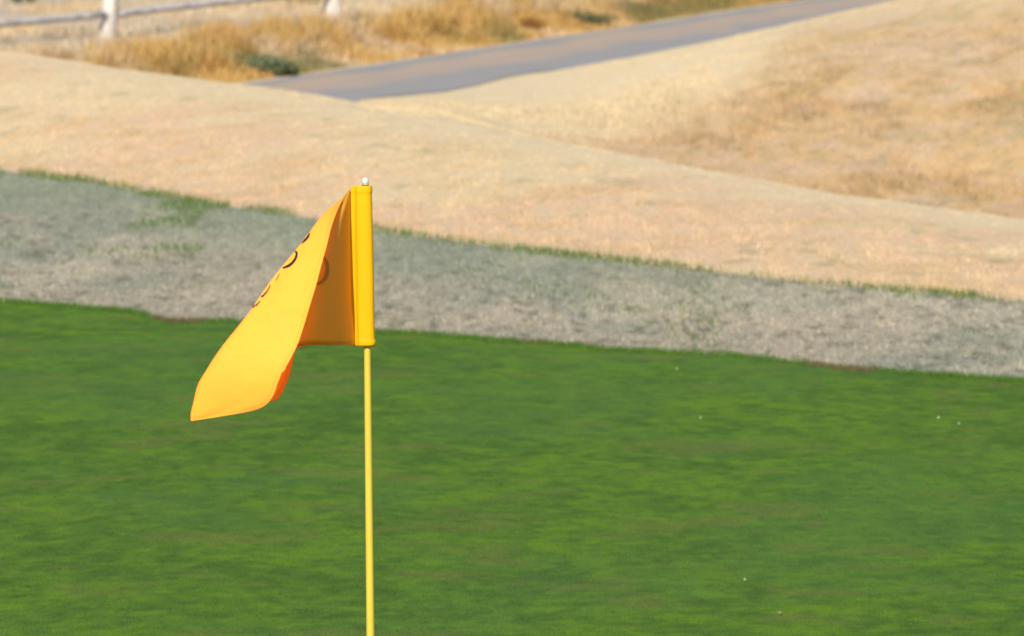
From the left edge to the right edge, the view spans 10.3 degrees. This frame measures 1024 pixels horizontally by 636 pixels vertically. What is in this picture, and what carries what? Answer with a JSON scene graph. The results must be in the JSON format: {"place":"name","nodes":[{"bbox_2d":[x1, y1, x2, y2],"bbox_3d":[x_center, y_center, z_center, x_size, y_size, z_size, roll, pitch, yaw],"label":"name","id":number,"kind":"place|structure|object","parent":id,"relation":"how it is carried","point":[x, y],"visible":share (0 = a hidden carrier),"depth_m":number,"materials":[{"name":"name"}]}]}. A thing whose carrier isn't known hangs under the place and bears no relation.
{"place":"outdoors","nodes":[
{"label":"outdoors","id":0,"kind":"place"},
{"bbox_2d":[0,0,578,54],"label":"meadow grass","id":1,"kind":"structure","parent":0,"point":[53,29],"depth_m":50.62,"materials":[{"name":"beige plant"}]},
{"bbox_2d":[0,0,794,82],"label":"tall grass","id":2,"kind":"structure","parent":0,"point":[329,42],"depth_m":44.80,"materials":[{"name":"beige plant"}]},
{"bbox_2d":[0,301,1023,635],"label":"putting green","id":3,"kind":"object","parent":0,"point":[306,414],"visible":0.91,"depth_m":18.54,"materials":[{"name":"green plant"}]},
{"bbox_2d":[191,177,375,635],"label":"flagstick","id":4,"kind":"object","parent":3,"relation":"on","point":[319,289],"visible":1,"depth_m":12.62,"materials":[{"name":"yellow fabric"}]},
{"bbox_2d":[0,296,1023,383],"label":"edge grass","id":5,"kind":"structure","parent":3,"relation":"on","point":[157,317],"depth_m":22.97,"materials":[{"name":"green plant"}]},
{"bbox_2d":[0,0,1023,301],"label":"ground","id":6,"kind":"structure","parent":0,"point":[260,104],"depth_m":31.61,"materials":[{"name":"beige plant"}]},
{"bbox_2d":[10,0,41,4],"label":"shrub","id":7,"kind":"object","parent":6,"relation":"on","point":[21,1],"visible":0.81,"depth_m":53.66,"materials":[{"name":"green plant"}]},
{"bbox_2d":[202,20,238,34],"bbox_3d":[-2.314,-2.272,45.524,0.437,0.286,0.448,0,6,0],"label":"grass tussock","id":8,"kind":"object","parent":6,"relation":"on","point":[221,25],"depth_m":45.52,"materials":[{"name":"beige plant"}]},
{"bbox_2d":[212,48,305,75],"bbox_3d":[-2.030,-1.875,41.968,1.050,0.226,0.614,0,6,0],"label":"shrub","id":9,"kind":"object","parent":6,"relation":"on","point":[262,60],"visible":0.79,"depth_m":41.91,"materials":[{"name":"green plant"}]},
{"bbox_2d":[258,58,302,76],"bbox_3d":[-1.743,-1.840,41.982,0.394,0.152,0.393,0,6,0],"label":"shrub","id":10,"kind":"object","parent":6,"relation":"on","point":[294,69],"visible":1,"depth_m":41.92,"materials":[{"name":"green plant"}]},
{"bbox_2d":[0,0,574,38],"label":"rail fence","id":11,"kind":"object","parent":6,"relation":"on","point":[108,14],"visible":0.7,"depth_m":47.42,"materials":[{"name":"white wood"}]},
{"bbox_2d":[440,11,465,27],"bbox_3d":[-0.519,-2.485,47.960,0.369,0.224,0.380,0,6,0],"label":"grass tussock","id":12,"kind":"object","parent":6,"relation":"on","point":[454,22],"depth_m":47.89,"materials":[{"name":"beige plant"}]},
{"bbox_2d":[0,166,1023,378],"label":"fringe","id":13,"kind":"object","parent":6,"relation":"on","point":[42,199],"visible":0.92,"depth_m":25.07,"materials":[{"name":"grey plant"}]},
{"bbox_2d":[513,13,546,30],"bbox_3d":[0.154,-2.539,48.655,0.326,0.193,0.322,0,6,0],"label":"grass tussock","id":14,"kind":"object","parent":6,"relation":"on","point":[532,21],"depth_m":48.59,"materials":[{"name":"beige plant"}]},
{"bbox_2d":[547,8,621,25],"bbox_3d":[0.560,-2.598,49.368,0.876,0.190,0.704,0,6,0],"label":"shrub","id":15,"kind":"object","parent":6,"relation":"on","point":[593,19],"visible":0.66,"depth_m":49.24,"materials":[{"name":"green plant"}]},
{"bbox_2d":[600,0,670,15],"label":"shrub","id":16,"kind":"object","parent":6,"relation":"on","point":[647,7],"visible":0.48,"depth_m":51.02,"materials":[{"name":"green plant"}]},
{"bbox_2d":[650,0,677,7],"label":"grass tussock","id":17,"kind":"object","parent":6,"relation":"on","point":[665,1],"depth_m":51.76,"materials":[{"name":"beige plant"}]},
{"bbox_2d":[243,0,894,101],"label":"path","id":18,"kind":"structure","parent":0,"point":[446,72],"depth_m":44.55,"materials":[{"name":"grey asphalt"}]},
{"bbox_2d":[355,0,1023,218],"bbox_3d":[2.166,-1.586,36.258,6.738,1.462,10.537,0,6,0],"label":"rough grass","id":19,"kind":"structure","parent":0,"point":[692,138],"depth_m":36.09,"materials":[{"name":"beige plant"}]}
]}

